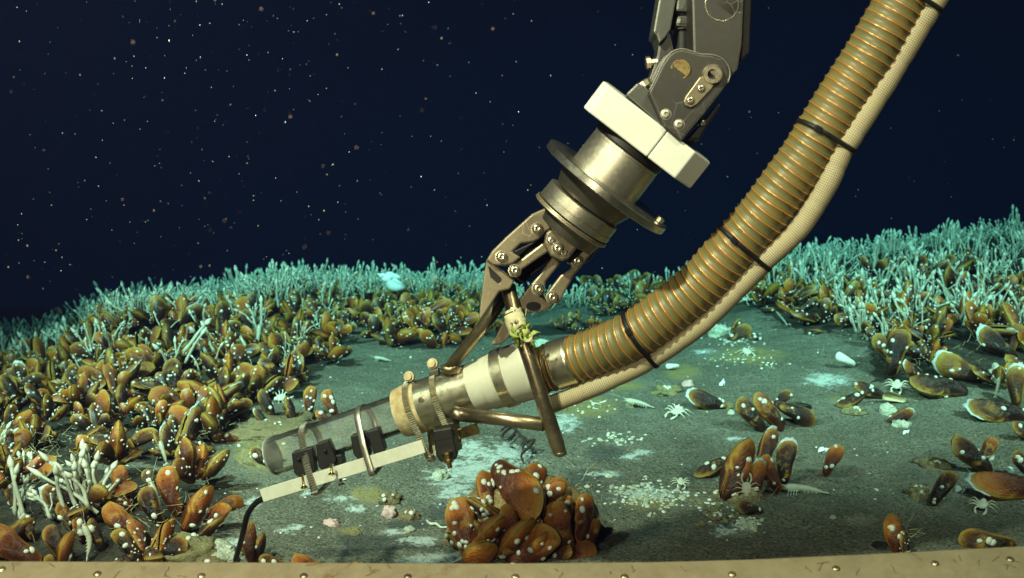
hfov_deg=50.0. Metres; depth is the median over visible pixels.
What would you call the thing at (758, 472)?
mussel
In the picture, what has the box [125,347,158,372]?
mussel
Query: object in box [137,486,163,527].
mussel
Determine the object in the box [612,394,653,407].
shrimp
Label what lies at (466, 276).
barnacle carpet
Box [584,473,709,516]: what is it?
limpet rubble
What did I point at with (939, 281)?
stalked barnacle
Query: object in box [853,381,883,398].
mussel
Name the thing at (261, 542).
mussel
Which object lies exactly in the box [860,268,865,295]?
stalked barnacle
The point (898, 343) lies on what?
mussel
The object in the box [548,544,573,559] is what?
mussel
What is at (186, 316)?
mussel
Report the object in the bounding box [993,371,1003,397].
shrimp
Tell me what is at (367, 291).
stalked barnacle
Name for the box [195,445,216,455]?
mussel
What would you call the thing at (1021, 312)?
stalked barnacle
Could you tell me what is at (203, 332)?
stalked barnacle
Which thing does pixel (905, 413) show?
mussel
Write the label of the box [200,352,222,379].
mussel
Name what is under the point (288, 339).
mussel
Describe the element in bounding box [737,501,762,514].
mussel
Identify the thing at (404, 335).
mussel
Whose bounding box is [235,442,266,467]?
carbonate stone
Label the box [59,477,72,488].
stalked barnacle
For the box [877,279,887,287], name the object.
stalked barnacle
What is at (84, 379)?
mussel
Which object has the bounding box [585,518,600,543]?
mussel
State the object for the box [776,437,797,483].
mussel
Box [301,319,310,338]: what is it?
mussel
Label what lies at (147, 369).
mussel
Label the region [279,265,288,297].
stalked barnacle
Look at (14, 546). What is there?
mussel
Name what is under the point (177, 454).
mussel
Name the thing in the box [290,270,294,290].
stalked barnacle
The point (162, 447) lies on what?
shrimp
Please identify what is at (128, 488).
mussel
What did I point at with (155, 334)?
mussel
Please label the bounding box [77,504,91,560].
shrimp
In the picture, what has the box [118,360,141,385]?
mussel
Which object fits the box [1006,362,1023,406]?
mussel
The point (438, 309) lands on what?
mussel bed
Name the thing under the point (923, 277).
stalked barnacle
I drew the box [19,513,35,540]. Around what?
mussel
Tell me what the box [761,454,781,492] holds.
mussel
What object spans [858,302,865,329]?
stalked barnacle
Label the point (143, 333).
mussel
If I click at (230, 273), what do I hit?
stalked barnacle
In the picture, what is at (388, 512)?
pink lump
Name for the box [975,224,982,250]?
stalked barnacle
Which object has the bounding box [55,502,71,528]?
mussel
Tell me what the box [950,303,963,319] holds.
stalked barnacle
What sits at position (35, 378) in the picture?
mussel
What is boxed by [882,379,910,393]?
crab
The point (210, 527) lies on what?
mussel
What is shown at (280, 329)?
mussel
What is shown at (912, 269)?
stalked barnacle
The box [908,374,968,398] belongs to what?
mussel
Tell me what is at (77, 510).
mussel
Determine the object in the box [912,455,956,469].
carbonate stone
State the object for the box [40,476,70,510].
stalked barnacle
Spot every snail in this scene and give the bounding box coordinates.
[818,447,828,452]
[954,486,967,492]
[1005,466,1017,473]
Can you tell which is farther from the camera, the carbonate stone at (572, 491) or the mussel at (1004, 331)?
the mussel at (1004, 331)
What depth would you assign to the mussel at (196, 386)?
3.15 m
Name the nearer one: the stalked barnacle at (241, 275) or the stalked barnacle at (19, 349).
the stalked barnacle at (19, 349)
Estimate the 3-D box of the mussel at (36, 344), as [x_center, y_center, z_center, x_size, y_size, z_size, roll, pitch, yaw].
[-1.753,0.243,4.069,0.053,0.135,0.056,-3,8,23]
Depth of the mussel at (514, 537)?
2.10 m
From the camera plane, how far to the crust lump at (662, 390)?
3.38 m
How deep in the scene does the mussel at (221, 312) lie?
3.88 m
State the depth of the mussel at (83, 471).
2.28 m
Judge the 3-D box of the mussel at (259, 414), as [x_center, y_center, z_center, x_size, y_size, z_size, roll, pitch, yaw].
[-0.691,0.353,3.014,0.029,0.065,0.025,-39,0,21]
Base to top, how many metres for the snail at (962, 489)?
0.019 m
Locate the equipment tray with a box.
[0,546,1023,577]
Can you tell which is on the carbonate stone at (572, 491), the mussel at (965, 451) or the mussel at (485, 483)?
the mussel at (485, 483)
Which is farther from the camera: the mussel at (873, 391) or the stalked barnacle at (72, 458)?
the mussel at (873, 391)
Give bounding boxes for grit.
[0,318,1023,558]
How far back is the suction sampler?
1.82 m
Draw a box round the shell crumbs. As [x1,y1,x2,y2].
[69,319,1023,540]
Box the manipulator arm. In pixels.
[479,0,750,344]
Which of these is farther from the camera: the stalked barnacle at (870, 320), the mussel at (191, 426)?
the stalked barnacle at (870, 320)
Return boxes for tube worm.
[426,519,446,528]
[776,311,787,325]
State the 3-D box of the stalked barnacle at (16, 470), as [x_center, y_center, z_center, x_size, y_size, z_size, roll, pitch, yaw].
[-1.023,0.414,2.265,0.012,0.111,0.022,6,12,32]
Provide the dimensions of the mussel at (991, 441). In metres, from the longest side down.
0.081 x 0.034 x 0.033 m
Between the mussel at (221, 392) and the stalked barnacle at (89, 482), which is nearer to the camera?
the stalked barnacle at (89, 482)
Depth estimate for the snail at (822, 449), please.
2.81 m
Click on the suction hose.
(718, 264)
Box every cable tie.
[621,310,659,368]
[717,224,771,271]
[795,118,856,154]
[922,0,943,14]
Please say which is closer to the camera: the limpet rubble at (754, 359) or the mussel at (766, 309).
the limpet rubble at (754, 359)
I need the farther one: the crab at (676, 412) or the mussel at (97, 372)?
the mussel at (97, 372)
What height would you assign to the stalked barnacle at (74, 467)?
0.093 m
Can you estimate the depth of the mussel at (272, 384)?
3.31 m
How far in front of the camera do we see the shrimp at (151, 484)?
2.27 m
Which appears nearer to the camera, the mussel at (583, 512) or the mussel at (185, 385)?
the mussel at (583, 512)
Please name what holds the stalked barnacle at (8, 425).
on the seabed
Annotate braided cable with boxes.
[549,0,948,411]
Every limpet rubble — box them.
[564,399,633,417]
[581,431,646,445]
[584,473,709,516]
[689,498,751,526]
[697,347,790,369]
[715,337,765,344]
[733,516,763,531]
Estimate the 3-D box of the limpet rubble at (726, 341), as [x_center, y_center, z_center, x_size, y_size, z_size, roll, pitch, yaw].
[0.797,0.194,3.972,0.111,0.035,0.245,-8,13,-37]
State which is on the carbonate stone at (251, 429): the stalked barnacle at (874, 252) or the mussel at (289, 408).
the mussel at (289, 408)
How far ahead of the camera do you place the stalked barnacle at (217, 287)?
4.98 m
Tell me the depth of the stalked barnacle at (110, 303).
3.99 m
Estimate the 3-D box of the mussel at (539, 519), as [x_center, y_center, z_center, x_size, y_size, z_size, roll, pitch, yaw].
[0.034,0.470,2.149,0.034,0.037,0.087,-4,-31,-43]
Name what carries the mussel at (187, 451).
on the seabed
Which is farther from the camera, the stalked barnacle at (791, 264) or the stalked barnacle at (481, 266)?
the stalked barnacle at (481, 266)
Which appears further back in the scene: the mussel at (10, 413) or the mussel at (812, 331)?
the mussel at (812, 331)
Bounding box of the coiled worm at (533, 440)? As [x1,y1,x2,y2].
[499,426,535,463]
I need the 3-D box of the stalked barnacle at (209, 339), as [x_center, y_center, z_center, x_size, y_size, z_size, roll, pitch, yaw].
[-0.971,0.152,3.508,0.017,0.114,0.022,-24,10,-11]
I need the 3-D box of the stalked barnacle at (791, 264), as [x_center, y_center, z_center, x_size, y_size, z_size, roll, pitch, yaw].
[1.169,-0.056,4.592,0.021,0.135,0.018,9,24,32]
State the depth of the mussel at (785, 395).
3.19 m
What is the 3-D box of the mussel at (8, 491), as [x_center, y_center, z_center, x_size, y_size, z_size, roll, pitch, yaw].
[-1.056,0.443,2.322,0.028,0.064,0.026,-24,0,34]
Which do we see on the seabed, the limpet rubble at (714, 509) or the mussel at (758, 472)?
the limpet rubble at (714, 509)
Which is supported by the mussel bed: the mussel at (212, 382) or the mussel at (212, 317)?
the mussel at (212, 317)
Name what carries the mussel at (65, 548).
on the seabed
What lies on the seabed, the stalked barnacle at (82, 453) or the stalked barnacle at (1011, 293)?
the stalked barnacle at (1011, 293)
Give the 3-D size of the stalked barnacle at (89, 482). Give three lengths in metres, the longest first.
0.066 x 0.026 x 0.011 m
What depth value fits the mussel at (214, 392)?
3.00 m
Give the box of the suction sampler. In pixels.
[233,284,566,561]
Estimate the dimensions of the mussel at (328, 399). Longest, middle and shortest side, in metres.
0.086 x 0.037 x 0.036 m
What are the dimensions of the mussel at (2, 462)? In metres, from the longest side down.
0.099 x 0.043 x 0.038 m
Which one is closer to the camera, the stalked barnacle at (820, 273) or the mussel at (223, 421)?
the mussel at (223, 421)
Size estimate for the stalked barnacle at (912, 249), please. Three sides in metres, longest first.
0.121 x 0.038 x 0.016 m
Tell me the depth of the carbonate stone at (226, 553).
2.16 m
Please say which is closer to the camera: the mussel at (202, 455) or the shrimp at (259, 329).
the mussel at (202, 455)
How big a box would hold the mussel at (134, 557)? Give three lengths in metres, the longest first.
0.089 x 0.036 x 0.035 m
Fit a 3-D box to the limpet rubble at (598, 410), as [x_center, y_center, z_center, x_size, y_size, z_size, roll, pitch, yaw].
[0.224,0.353,3.260,0.269,0.036,0.237,6,12,32]
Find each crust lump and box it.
[349,528,361,535]
[378,490,402,505]
[397,507,421,521]
[403,525,415,532]
[650,383,682,396]
[726,402,733,408]
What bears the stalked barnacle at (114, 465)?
on the seabed
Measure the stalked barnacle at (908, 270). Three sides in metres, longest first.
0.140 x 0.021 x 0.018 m
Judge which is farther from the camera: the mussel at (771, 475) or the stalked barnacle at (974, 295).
the stalked barnacle at (974, 295)
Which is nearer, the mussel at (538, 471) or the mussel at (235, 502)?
the mussel at (538, 471)
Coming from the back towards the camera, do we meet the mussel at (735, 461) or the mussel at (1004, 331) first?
the mussel at (1004, 331)
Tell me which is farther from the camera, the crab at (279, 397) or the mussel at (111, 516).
the crab at (279, 397)
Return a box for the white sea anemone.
[378,272,407,291]
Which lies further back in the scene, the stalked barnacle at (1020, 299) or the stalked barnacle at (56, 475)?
the stalked barnacle at (1020, 299)
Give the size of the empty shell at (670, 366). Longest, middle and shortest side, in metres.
0.045 x 0.019 x 0.008 m
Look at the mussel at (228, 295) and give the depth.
4.61 m
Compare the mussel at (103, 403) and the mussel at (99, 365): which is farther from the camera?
the mussel at (99, 365)
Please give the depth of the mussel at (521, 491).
2.14 m
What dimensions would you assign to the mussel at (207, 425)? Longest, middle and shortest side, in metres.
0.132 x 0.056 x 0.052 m
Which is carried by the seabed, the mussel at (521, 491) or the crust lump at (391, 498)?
the crust lump at (391, 498)
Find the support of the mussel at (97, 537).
on the seabed
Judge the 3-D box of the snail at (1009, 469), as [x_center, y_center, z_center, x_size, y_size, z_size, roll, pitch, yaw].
[1.228,0.447,2.699,0.032,0.020,0.017,8,13,37]
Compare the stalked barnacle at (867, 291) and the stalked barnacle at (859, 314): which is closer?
the stalked barnacle at (859, 314)
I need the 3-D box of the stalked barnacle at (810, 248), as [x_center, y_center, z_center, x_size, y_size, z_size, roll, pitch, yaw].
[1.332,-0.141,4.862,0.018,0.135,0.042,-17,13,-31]
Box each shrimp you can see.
[10,474,47,508]
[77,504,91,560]
[134,456,164,520]
[150,425,168,465]
[231,326,247,358]
[253,314,267,340]
[367,354,390,361]
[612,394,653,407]
[763,481,828,496]
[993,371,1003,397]
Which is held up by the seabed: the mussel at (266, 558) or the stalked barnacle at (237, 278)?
the mussel at (266, 558)
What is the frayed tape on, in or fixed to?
attached to the suction sampler
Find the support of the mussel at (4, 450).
on the mussel bed
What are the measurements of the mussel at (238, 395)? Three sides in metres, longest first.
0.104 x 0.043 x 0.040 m
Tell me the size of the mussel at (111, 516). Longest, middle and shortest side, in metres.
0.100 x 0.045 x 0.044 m
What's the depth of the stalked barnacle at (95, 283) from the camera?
5.22 m
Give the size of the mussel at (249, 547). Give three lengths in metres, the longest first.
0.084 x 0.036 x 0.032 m
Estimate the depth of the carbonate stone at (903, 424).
3.02 m
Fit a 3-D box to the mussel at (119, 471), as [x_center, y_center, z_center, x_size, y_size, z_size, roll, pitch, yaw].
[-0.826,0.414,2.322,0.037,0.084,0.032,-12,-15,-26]
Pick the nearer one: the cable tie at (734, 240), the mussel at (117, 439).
the cable tie at (734, 240)
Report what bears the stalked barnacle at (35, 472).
on the seabed
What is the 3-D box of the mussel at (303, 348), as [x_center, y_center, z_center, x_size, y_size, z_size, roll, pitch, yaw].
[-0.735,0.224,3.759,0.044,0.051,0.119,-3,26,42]
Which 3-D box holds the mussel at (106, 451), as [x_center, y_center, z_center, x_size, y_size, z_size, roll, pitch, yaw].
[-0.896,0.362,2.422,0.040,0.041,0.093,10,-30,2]
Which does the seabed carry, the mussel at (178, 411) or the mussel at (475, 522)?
the mussel at (178, 411)
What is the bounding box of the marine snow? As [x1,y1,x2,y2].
[6,0,1002,289]
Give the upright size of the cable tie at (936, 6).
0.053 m
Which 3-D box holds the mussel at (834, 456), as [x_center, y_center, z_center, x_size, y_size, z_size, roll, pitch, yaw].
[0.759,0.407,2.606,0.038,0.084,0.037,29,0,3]
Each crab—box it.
[274,389,293,403]
[663,403,691,419]
[670,477,690,488]
[737,346,755,356]
[740,294,755,305]
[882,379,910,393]
[966,497,998,514]
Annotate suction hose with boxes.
[534,0,925,392]
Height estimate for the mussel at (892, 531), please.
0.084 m
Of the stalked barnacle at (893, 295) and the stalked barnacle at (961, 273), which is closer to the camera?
the stalked barnacle at (893, 295)
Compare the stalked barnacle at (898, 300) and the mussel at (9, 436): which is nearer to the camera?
the mussel at (9, 436)
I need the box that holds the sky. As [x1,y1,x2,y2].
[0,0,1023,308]
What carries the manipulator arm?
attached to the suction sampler
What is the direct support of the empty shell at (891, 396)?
on the seabed
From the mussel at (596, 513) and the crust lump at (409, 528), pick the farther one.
the crust lump at (409, 528)
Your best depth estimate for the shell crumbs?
2.68 m
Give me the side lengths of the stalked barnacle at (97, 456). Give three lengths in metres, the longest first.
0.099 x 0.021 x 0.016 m
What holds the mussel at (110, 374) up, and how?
on the seabed
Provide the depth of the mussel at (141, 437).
2.75 m
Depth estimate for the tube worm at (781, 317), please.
4.16 m
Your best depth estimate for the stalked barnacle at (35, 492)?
2.26 m
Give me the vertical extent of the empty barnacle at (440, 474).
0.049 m
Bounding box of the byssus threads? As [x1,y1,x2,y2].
[7,318,1019,553]
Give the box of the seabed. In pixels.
[0,233,1023,563]
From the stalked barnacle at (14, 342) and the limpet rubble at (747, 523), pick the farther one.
the stalked barnacle at (14, 342)
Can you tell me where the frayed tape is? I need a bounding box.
[502,307,540,348]
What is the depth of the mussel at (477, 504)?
2.19 m
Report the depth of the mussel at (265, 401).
3.11 m
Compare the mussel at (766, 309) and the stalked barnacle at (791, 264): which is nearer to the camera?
the mussel at (766, 309)
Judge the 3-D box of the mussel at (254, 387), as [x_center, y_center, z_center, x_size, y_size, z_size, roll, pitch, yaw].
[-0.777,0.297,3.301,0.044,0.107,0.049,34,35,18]
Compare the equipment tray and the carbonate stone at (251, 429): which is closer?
the equipment tray
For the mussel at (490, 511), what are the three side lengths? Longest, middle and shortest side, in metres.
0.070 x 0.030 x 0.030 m
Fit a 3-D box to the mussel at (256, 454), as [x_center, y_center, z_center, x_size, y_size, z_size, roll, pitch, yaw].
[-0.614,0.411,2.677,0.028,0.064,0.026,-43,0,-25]
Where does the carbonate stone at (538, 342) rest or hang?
on the seabed
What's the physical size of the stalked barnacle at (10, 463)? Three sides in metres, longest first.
0.134 x 0.038 x 0.015 m
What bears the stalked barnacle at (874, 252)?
on the seabed
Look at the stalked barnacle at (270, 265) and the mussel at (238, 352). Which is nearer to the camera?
the mussel at (238, 352)
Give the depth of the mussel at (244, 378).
3.21 m
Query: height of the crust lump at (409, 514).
0.047 m
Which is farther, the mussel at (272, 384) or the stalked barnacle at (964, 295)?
the stalked barnacle at (964, 295)
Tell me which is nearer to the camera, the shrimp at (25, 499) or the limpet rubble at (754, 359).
the shrimp at (25, 499)
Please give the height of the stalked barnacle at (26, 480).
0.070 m
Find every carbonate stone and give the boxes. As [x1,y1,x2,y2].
[158,531,224,561]
[194,554,226,562]
[211,538,243,562]
[226,411,323,440]
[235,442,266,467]
[443,468,584,544]
[535,338,547,346]
[707,323,730,336]
[707,511,725,520]
[710,488,720,498]
[727,482,766,503]
[841,405,868,415]
[879,402,897,415]
[890,419,912,428]
[902,481,929,500]
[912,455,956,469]
[988,362,999,371]
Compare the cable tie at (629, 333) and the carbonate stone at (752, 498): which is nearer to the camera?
the cable tie at (629, 333)
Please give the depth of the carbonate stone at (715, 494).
2.49 m
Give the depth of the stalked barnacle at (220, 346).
3.39 m
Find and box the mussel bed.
[0,248,1023,489]
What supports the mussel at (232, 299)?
on the seabed
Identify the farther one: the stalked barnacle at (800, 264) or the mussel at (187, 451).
the stalked barnacle at (800, 264)
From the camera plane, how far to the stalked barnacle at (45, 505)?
2.23 m
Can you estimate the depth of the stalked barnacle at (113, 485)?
2.26 m
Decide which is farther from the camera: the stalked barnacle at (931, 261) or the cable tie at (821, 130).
the stalked barnacle at (931, 261)
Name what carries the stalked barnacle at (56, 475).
on the seabed
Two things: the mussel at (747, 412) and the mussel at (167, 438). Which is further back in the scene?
the mussel at (747, 412)
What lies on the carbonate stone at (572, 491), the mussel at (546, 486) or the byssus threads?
the mussel at (546, 486)
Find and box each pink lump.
[323,518,340,526]
[381,505,396,519]
[681,380,693,386]
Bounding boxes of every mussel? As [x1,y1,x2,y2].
[0,374,17,396]
[0,429,14,447]
[0,445,13,460]
[0,459,11,480]
[0,523,41,561]
[1,404,17,428]
[4,484,18,511]
[5,457,26,477]
[7,517,35,538]
[9,375,21,401]
[11,409,32,429]
[12,360,26,381]
[14,428,31,449]
[19,372,45,390]
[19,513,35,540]
[22,455,56,478]
[25,424,35,448]
[28,413,42,446]
[29,337,45,360]
[36,425,51,447]
[38,483,87,506]
[41,524,72,561]
[43,554,54,561]
[45,359,59,380]
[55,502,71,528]
[56,345,73,366]
[56,530,74,561]
[61,363,78,381]
[65,366,77,384]
[67,504,89,521]
[68,384,82,404]
[70,342,96,356]
[71,460,87,491]
[72,514,84,541]
[74,358,89,366]
[76,370,91,391]
[77,442,93,459]
[78,365,106,384]
[81,318,95,343]
[86,424,99,435]
[86,518,103,549]
[88,484,108,505]
[89,431,125,449]
[95,389,111,418]
[95,440,115,464]
[96,359,103,370]
[101,481,137,504]
[101,501,133,529]
[102,364,117,394]
[104,347,118,371]
[109,420,126,460]
[110,465,131,501]
[110,494,132,511]
[110,528,140,553]
[112,338,132,352]
[114,383,127,414]
[114,447,142,464]
[114,552,144,561]
[117,532,130,553]
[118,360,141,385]
[122,335,134,346]
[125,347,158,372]
[126,519,146,550]
[127,362,155,386]
[128,325,149,333]
[131,378,167,393]
[131,427,157,446]
[135,328,149,346]
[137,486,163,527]
[141,469,153,485]
[143,547,163,561]
[148,385,180,404]
[149,326,160,347]
[150,517,174,547]
[156,466,181,515]
[156,521,171,550]
[159,421,175,458]
[161,323,176,351]
[161,536,188,558]
[162,358,181,392]
[164,400,185,420]
[167,415,178,436]
[168,405,188,423]
[170,458,196,483]
[172,298,178,314]
[175,401,205,445]
[175,445,179,458]
[176,293,189,321]
[177,339,191,351]
[177,380,204,399]
[179,302,203,328]
[179,437,196,469]
[181,382,195,401]
[181,484,213,531]
[192,440,201,445]
[194,442,208,479]
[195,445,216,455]
[197,517,224,536]
[199,502,231,528]
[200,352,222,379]
[200,412,218,435]
[201,381,244,404]
[201,449,229,479]
[202,365,213,379]
[203,395,220,437]
[206,379,215,386]
[207,386,224,408]
[208,494,243,512]
[209,311,219,338]
[211,430,238,441]
[213,300,230,336]
[214,383,226,405]
[216,366,231,386]
[217,408,227,430]
[223,293,233,302]
[225,392,243,411]
[229,296,235,306]
[229,344,246,369]
[231,362,252,378]
[232,372,250,393]
[235,296,250,315]
[238,309,254,331]
[242,393,251,399]
[242,522,256,562]
[246,374,261,400]
[250,365,264,388]
[250,447,266,466]
[253,408,266,420]
[254,374,283,399]
[255,532,265,562]
[257,389,274,414]
[258,342,283,361]
[258,554,285,562]
[262,313,279,325]
[268,326,282,333]
[279,331,291,349]
[279,356,295,367]
[282,376,298,392]
[283,345,296,358]
[283,396,295,417]
[290,341,309,357]
[291,553,319,562]
[299,336,313,347]
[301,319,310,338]
[303,386,316,412]
[315,410,328,419]
[321,389,338,415]
[383,321,396,346]
[396,328,416,343]
[444,496,474,554]
[444,532,458,550]
[461,540,497,563]
[465,496,488,516]
[470,514,506,545]
[473,519,480,529]
[475,470,494,506]
[485,505,499,516]
[490,459,545,522]
[494,538,504,558]
[496,517,535,558]
[499,504,520,529]
[505,523,560,563]
[525,463,546,483]
[531,532,547,562]
[536,516,543,523]
[543,477,567,497]
[543,500,574,548]
[546,481,565,505]
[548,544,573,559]
[561,495,572,516]
[571,493,593,542]
[571,540,596,558]
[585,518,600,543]
[591,503,598,519]
[631,293,646,307]
[685,387,726,409]
[694,456,725,477]
[719,437,755,500]
[727,323,751,340]
[729,319,741,334]
[731,456,751,497]
[735,396,765,431]
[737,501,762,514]
[749,333,762,339]
[749,457,765,491]
[753,392,784,430]
[757,425,779,457]
[760,306,776,312]
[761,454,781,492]
[774,390,792,406]
[776,401,815,426]
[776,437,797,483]
[804,328,822,334]
[822,444,844,476]
[837,391,866,407]
[849,314,861,331]
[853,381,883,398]
[872,333,886,359]
[883,514,902,552]
[886,329,910,376]
[887,407,914,422]
[899,531,909,552]
[902,359,918,375]
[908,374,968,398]
[923,319,930,332]
[928,306,947,334]
[928,470,957,505]
[931,350,983,382]
[938,318,952,342]
[951,435,992,471]
[958,528,1015,548]
[963,398,1023,422]
[964,471,1023,500]
[968,360,979,366]
[971,312,987,332]
[976,324,1018,357]
[980,437,998,459]
[986,323,1018,337]
[997,302,1022,316]
[1001,302,1020,324]
[1004,354,1023,363]
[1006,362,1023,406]
[1008,323,1023,349]
[1011,421,1023,438]
[1011,450,1023,473]
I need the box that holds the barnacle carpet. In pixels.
[0,204,1023,477]
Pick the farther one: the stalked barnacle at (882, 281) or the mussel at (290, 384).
the stalked barnacle at (882, 281)
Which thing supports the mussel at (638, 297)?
on the seabed
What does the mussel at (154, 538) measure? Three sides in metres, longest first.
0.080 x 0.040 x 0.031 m
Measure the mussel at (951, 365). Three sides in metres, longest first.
0.177 x 0.077 x 0.067 m
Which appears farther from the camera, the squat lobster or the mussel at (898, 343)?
the mussel at (898, 343)
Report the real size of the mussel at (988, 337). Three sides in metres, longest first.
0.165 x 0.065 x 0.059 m
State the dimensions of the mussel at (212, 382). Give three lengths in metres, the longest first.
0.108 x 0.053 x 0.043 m
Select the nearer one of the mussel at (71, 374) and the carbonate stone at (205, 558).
the carbonate stone at (205, 558)
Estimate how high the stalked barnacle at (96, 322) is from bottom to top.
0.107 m
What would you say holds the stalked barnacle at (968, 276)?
on the seabed
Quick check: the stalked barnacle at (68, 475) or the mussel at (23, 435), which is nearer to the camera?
the stalked barnacle at (68, 475)
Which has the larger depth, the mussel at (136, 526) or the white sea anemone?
the white sea anemone
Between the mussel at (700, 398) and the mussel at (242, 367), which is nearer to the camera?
the mussel at (700, 398)
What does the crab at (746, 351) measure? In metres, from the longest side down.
0.070 x 0.061 x 0.017 m
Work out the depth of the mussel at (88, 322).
3.88 m
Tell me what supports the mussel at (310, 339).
on the seabed
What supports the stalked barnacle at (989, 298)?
on the mussel bed
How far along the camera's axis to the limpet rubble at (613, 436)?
2.91 m
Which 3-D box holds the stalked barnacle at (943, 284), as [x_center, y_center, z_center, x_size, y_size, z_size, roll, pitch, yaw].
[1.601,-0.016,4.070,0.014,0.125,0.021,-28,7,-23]
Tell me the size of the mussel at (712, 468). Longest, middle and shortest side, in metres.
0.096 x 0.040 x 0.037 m
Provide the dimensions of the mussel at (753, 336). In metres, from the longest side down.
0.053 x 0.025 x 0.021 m
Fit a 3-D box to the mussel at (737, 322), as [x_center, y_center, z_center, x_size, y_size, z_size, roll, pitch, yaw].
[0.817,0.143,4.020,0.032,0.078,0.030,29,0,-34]
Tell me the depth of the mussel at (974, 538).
2.23 m
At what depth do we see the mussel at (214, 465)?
2.47 m
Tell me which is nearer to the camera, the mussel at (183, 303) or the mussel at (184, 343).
the mussel at (184, 343)
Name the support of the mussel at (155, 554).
on the seabed
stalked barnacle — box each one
[0,330,4,351]
[2,421,11,438]
[7,455,25,516]
[12,339,20,355]
[12,463,19,515]
[17,332,28,349]
[17,345,22,355]
[18,475,29,518]
[19,477,39,491]
[22,450,24,479]
[25,451,32,489]
[26,466,99,514]
[26,492,51,519]
[29,464,64,487]
[31,489,56,518]
[38,451,71,485]
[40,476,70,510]
[44,336,47,351]
[49,493,52,511]
[53,464,64,506]
[55,462,77,505]
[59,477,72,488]
[62,316,67,330]
[64,471,90,508]
[65,460,87,488]
[70,327,83,341]
[70,453,80,491]
[71,461,83,504]
[78,447,86,489]
[79,438,91,480]
[81,458,91,487]
[82,480,91,497]
[83,444,92,485]
[91,323,96,343]
[91,460,97,483]
[93,281,103,304]
[94,319,100,330]
[94,450,100,483]
[96,460,117,505]
[99,467,108,483]
[101,478,119,501]
[106,300,132,318]
[115,291,119,309]
[152,343,166,361]
[173,336,177,358]
[182,318,211,352]
[184,327,206,363]
[189,326,209,354]
[200,321,215,352]
[214,284,219,294]
[215,342,223,359]
[228,269,234,286]
[234,265,244,289]
[240,272,247,292]
[259,295,262,325]
[268,262,273,285]
[271,259,278,284]
[275,278,279,308]
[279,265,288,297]
[282,277,300,291]
[284,264,300,282]
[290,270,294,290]
[355,289,372,296]
[472,263,484,281]
[790,260,792,277]
[793,267,807,284]
[796,243,800,266]
[798,251,810,277]
[798,259,802,278]
[807,242,816,267]
[813,268,824,280]
[827,265,835,279]
[828,251,831,273]
[848,306,857,333]
[851,304,860,330]
[857,302,861,334]
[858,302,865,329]
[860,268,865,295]
[866,277,871,302]
[866,316,872,340]
[872,239,878,268]
[873,312,884,335]
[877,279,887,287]
[891,290,907,319]
[892,231,896,258]
[896,298,920,318]
[900,298,908,314]
[901,264,905,281]
[907,266,914,294]
[910,246,916,272]
[911,265,917,291]
[914,256,917,269]
[914,271,919,290]
[916,269,935,292]
[920,285,931,316]
[922,274,925,285]
[929,258,935,283]
[932,233,948,249]
[936,279,948,300]
[938,269,950,299]
[946,220,952,240]
[947,238,950,253]
[950,226,953,253]
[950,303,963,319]
[952,224,956,250]
[955,270,963,299]
[955,288,961,297]
[959,292,976,319]
[962,290,966,325]
[967,271,973,294]
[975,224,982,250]
[976,271,979,297]
[979,266,987,299]
[980,282,1009,301]
[983,251,988,278]
[985,294,992,303]
[1009,290,1019,313]
[1010,219,1014,244]
[1017,297,1022,314]
[1019,305,1023,321]
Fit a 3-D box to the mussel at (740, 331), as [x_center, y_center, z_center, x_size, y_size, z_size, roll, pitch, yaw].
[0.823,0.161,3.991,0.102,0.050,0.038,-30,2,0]
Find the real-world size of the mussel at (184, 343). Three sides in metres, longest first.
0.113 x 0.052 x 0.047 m
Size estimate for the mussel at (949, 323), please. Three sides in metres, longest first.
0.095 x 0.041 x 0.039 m
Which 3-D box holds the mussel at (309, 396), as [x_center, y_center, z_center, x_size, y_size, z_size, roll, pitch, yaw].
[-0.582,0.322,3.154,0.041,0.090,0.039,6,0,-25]
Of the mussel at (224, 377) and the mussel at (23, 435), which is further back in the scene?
the mussel at (224, 377)
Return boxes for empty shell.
[666,364,678,368]
[796,403,811,408]
[836,352,854,365]
[882,391,905,401]
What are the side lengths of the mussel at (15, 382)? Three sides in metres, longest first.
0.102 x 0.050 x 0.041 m
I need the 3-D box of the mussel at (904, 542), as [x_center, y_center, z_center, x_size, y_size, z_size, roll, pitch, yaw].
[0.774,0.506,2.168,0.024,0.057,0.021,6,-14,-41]
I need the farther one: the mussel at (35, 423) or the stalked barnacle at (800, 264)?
the stalked barnacle at (800, 264)
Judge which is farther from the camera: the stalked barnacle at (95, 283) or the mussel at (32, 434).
the stalked barnacle at (95, 283)
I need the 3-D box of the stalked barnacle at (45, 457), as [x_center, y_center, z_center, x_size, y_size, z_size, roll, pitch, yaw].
[-0.935,0.391,2.288,0.024,0.143,0.038,-37,-12,-33]
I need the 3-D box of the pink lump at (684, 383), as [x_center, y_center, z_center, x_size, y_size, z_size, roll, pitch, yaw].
[0.550,0.300,3.440,0.040,0.036,0.032,0,10,0]
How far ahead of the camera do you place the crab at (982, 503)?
2.44 m
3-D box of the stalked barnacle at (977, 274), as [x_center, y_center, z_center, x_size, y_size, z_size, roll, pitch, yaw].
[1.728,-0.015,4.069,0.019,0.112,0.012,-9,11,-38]
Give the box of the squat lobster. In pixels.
[732,473,760,497]
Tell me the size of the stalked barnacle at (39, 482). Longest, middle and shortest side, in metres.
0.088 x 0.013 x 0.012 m
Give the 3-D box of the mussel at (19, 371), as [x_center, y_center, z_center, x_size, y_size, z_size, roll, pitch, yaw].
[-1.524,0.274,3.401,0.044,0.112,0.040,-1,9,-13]
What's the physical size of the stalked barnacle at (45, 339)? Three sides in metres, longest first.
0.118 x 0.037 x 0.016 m
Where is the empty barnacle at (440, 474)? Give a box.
[432,469,449,480]
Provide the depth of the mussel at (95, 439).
2.76 m
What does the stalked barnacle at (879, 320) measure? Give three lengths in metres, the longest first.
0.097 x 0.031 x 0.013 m

